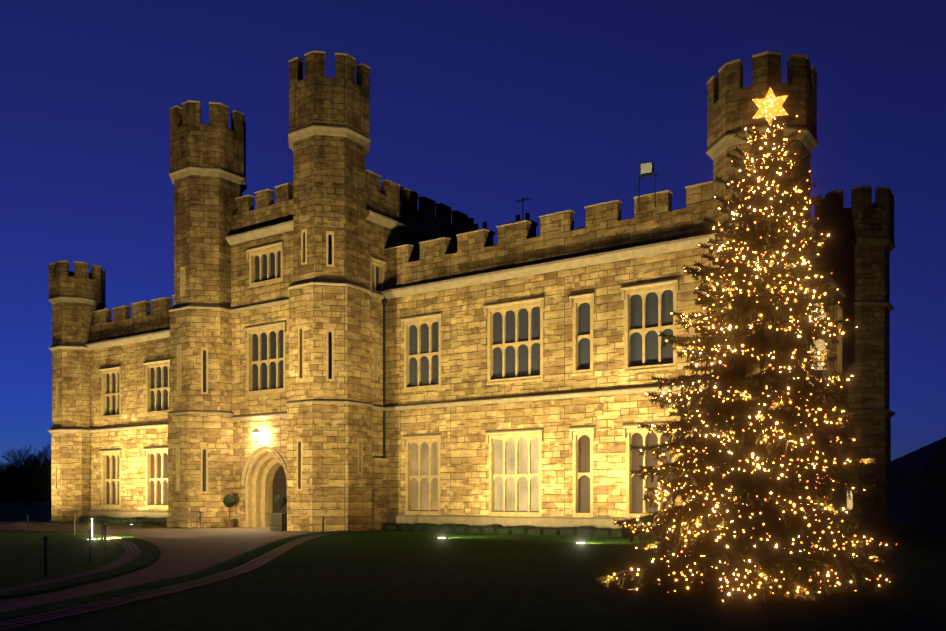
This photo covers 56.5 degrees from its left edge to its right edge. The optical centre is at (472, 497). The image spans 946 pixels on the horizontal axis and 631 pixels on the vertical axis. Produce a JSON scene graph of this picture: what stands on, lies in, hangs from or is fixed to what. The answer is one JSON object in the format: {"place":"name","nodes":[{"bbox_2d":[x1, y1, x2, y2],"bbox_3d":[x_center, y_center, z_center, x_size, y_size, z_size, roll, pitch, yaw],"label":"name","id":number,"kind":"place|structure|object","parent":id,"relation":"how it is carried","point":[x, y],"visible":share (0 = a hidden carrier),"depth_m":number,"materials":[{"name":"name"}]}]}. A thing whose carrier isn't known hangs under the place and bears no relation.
{"place":"outdoors","nodes":[
{"label":"outdoors","id":0,"kind":"place"},
{"bbox_2d":[0,476,50,498],"bbox_3d":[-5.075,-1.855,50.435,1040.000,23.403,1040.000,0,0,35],"label":"bushes","id":1,"kind":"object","parent":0,"point":[15,491],"depth_m":502.96,"materials":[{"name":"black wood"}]},
{"bbox_2d":[107,235,671,511],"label":"windows","id":2,"kind":"structure","parent":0,"point":[584,480],"depth_m":52.44,"materials":[{"name":"glass"}]},
{"bbox_2d":[0,502,945,630],"bbox_3d":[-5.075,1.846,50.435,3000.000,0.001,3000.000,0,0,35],"label":"lawn","id":3,"kind":"structure","parent":0,"point":[382,580],"depth_m":17.26,"materials":[{"name":"green plant"}]},
{"bbox_2d":[0,444,50,505],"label":"bare trees","id":4,"kind":"object","parent":3,"relation":"on","point":[36,473],"visible":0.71,"depth_m":218.15,"materials":[{"name":"black plant"}]},
{"bbox_2d":[0,515,106,574],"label":"posts and chains","id":5,"kind":"object","parent":3,"relation":"on","point":[90,536],"visible":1,"depth_m":25.10,"materials":[{"name":"black metal"}]},
{"bbox_2d":[0,529,347,620],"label":"edging","id":6,"kind":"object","parent":3,"relation":"on","point":[150,554],"visible":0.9,"depth_m":19.23,"materials":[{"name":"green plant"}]},
{"bbox_2d":[0,530,360,630],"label":"driveway curb","id":7,"kind":"structure","parent":3,"relation":"on","point":[126,558],"depth_m":18.52,"materials":[{"name":"grey stone"}]},
{"bbox_2d":[0,522,378,611],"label":"gravel drive","id":8,"kind":"structure","parent":3,"relation":"on","point":[184,551],"depth_m":32.31,"materials":[{"name":"beige gravel"}]},
{"bbox_2d":[166,512,197,528],"bbox_3d":[-17.326,1.371,52.419,1.900,0.950,0.540,0,0,23],"label":"teak bench","id":9,"kind":"object","parent":8,"relation":"on","point":[183,513],"visible":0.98,"depth_m":52.56,"materials":[{"name":"brown wood"}]},
{"bbox_2d":[223,495,234,527],"bbox_3d":[-14.681,0.841,53.015,0.699,2.010,0.719,0,0,-3],"label":"topiary","id":10,"kind":"object","parent":8,"relation":"on","point":[229,501],"visible":0.98,"depth_m":52.79,"materials":[{"name":"plant"}]},
{"bbox_2d":[269,513,286,530],"bbox_3d":[-10.587,1.356,48.534,1.000,0.940,0.800,0,0,35],"label":"planter box","id":11,"kind":"object","parent":8,"relation":"on","point":[280,521],"visible":0.79,"depth_m":48.21,"materials":[{"name":"grey wood"}]},
{"bbox_2d":[273,495,285,512],"bbox_3d":[-11.041,0.841,50.489,0.723,2.011,0.741,0,0,35],"label":"topiary","id":12,"kind":"object","parent":11,"relation":"in","point":[280,501],"visible":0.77,"depth_m":50.26,"materials":[{"name":"plant"}]},
{"bbox_2d":[322,515,349,534],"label":"posts","id":13,"kind":"object","parent":3,"relation":"on","point":[348,516],"visible":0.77,"depth_m":42.70,"materials":[{"name":"black metal"}]},
{"bbox_2d":[79,516,679,538],"bbox_3d":[-9.504,1.609,52.558,48.409,0.475,1.045,0,0,35],"label":"hedge","id":14,"kind":"object","parent":3,"relation":"on","point":[528,530],"visible":0.73,"depth_m":45.18,"materials":[{"name":"green plant"}]},
{"bbox_2d":[49,52,893,535],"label":"castle walls","id":15,"kind":"structure","parent":3,"relation":"on","point":[337,188],"depth_m":48.50,"materials":[{"name":"beige stone"}]},
{"bbox_2d":[252,428,261,446],"bbox_3d":[-12.798,-3.539,52.369,0.380,1.170,0.610,0,0,35],"label":"door lantern frame","id":16,"kind":"object","parent":15,"relation":"attached to","point":[255,430],"visible":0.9,"depth_m":52.26,"materials":[{"name":"metal"}]},
{"bbox_2d":[253,432,258,440],"bbox_3d":[-12.863,-3.614,52.274,0.250,0.480,0.250,0,0,35],"label":"wall lantern","id":17,"kind":"object","parent":16,"relation":"in","point":[255,435],"visible":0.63,"depth_m":52.19,"materials":[{"name":"white glass"}]},
{"bbox_2d":[272,465,286,522],"bbox_3d":[-11.483,-0.109,53.654,2.120,3.910,0.001,0,0,35],"label":"door","id":18,"kind":"structure","parent":15,"relation":"in","point":[279,486],"depth_m":53.90,"materials":[{"name":"brown wood"}]},
{"bbox_2d":[230,213,529,231],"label":"chimney pots","id":19,"kind":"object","parent":15,"relation":"on","point":[527,216],"depth_m":52.63,"materials":[{"name":"black"}]},
{"bbox_2d":[382,297,386,457],"bbox_3d":[-5.053,-4.779,50.274,0.220,13.250,0.240,0,0,35],"label":"drain pipe","id":20,"kind":"object","parent":15,"relation":"attached to","point":[384,301],"visible":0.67,"depth_m":50.23,"materials":[{"name":"black metal"}]},
{"bbox_2d":[411,442,437,509],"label":"window panes","id":21,"kind":"structure","parent":15,"relation":"attached to","point":[414,472],"depth_m":49.17,"materials":[{"name":"beige glass"}]},
{"bbox_2d":[55,173,842,527],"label":"window frames","id":22,"kind":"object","parent":15,"relation":"attached to","point":[265,465],"visible":0.56,"depth_m":48.35,"materials":[{"name":"beige stone"}]},
{"bbox_2d":[48,209,894,529],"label":"castle string courses","id":23,"kind":"object","parent":15,"relation":"attached to","point":[516,273],"visible":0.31,"depth_m":47.61,"materials":[{"name":"beige stone"}]},
{"bbox_2d":[48,50,894,484],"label":"castle hood moulds","id":24,"kind":"object","parent":15,"relation":"attached to","point":[500,304],"visible":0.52,"depth_m":48.16,"materials":[{"name":"beige stone"}]},
{"bbox_2d":[48,124,894,308],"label":"castle tower corbels","id":25,"kind":"object","parent":15,"relation":"attached to","point":[805,136],"visible":0.56,"depth_m":48.65,"materials":[{"name":"beige stone"}]},
{"bbox_2d":[410,290,672,386],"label":"window panes","id":26,"kind":"structure","parent":15,"relation":"in","point":[635,323],"depth_m":45.09,"materials":[{"name":"black glass"}]},
{"bbox_2d":[514,173,660,219],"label":"rooftop supports","id":27,"kind":"object","parent":15,"relation":"attached to","point":[639,178],"visible":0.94,"depth_m":40.98,"materials":[{"name":"black metal"}]},
{"bbox_2d":[640,161,653,175],"bbox_3d":[8.045,-15.204,40.790,0.600,0.540,0.224,0,0,25],"label":"floodlight","id":28,"kind":"object","parent":27,"relation":"attached to","point":[646,168],"visible":0.83,"depth_m":40.70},
{"bbox_2d":[495,303,852,510],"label":"lit window panes","id":29,"kind":"structure","parent":15,"relation":"in","point":[523,469],"depth_m":45.60,"materials":[{"name":"yellow glass"}]},
{"bbox_2d":[594,113,899,602],"bbox_3d":[5.350,-2.589,17.557,5.374,10.105,5.314,0,0,-35],"label":"christmas tree","id":30,"kind":"object","parent":3,"relation":"on","point":[694,548],"depth_m":16.86,"materials":[{"name":"green plant"}]},
{"bbox_2d":[608,115,896,601],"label":"string lights","id":31,"kind":"object","parent":30,"relation":"on","point":[758,416],"visible":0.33,"depth_m":16.80},
{"bbox_2d":[706,176,803,571],"bbox_3d":[5.510,-2.508,17.514,2.042,7.907,2.278,0,0,35],"label":"christmas tree inner foliage","id":32,"kind":"object","parent":30,"relation":"attached to","point":[750,369],"visible":0.17,"depth_m":17.02,"materials":[{"name":"green plant"}]},
{"bbox_2d":[752,87,787,125],"bbox_3d":[5.930,-7.784,17.573,0.679,0.800,0.137,0,0,5],"label":"star tree topper","id":33,"kind":"object","parent":30,"relation":"on","point":[770,104],"visible":0.9,"depth_m":17.54,"materials":[{"name":"yellow metal"}]},
{"bbox_2d":[891,437,945,524],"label":"outbuilding","id":34,"kind":"structure","parent":3,"relation":"on","point":[918,486],"depth_m":59.21,"materials":[{"name":"stone"}]},
{"bbox_2d":[0,0,945,475],"label":"sky","id":35,"kind":"structure","parent":0,"point":[478,107],"materials":[{"name":"blue"}]}
]}

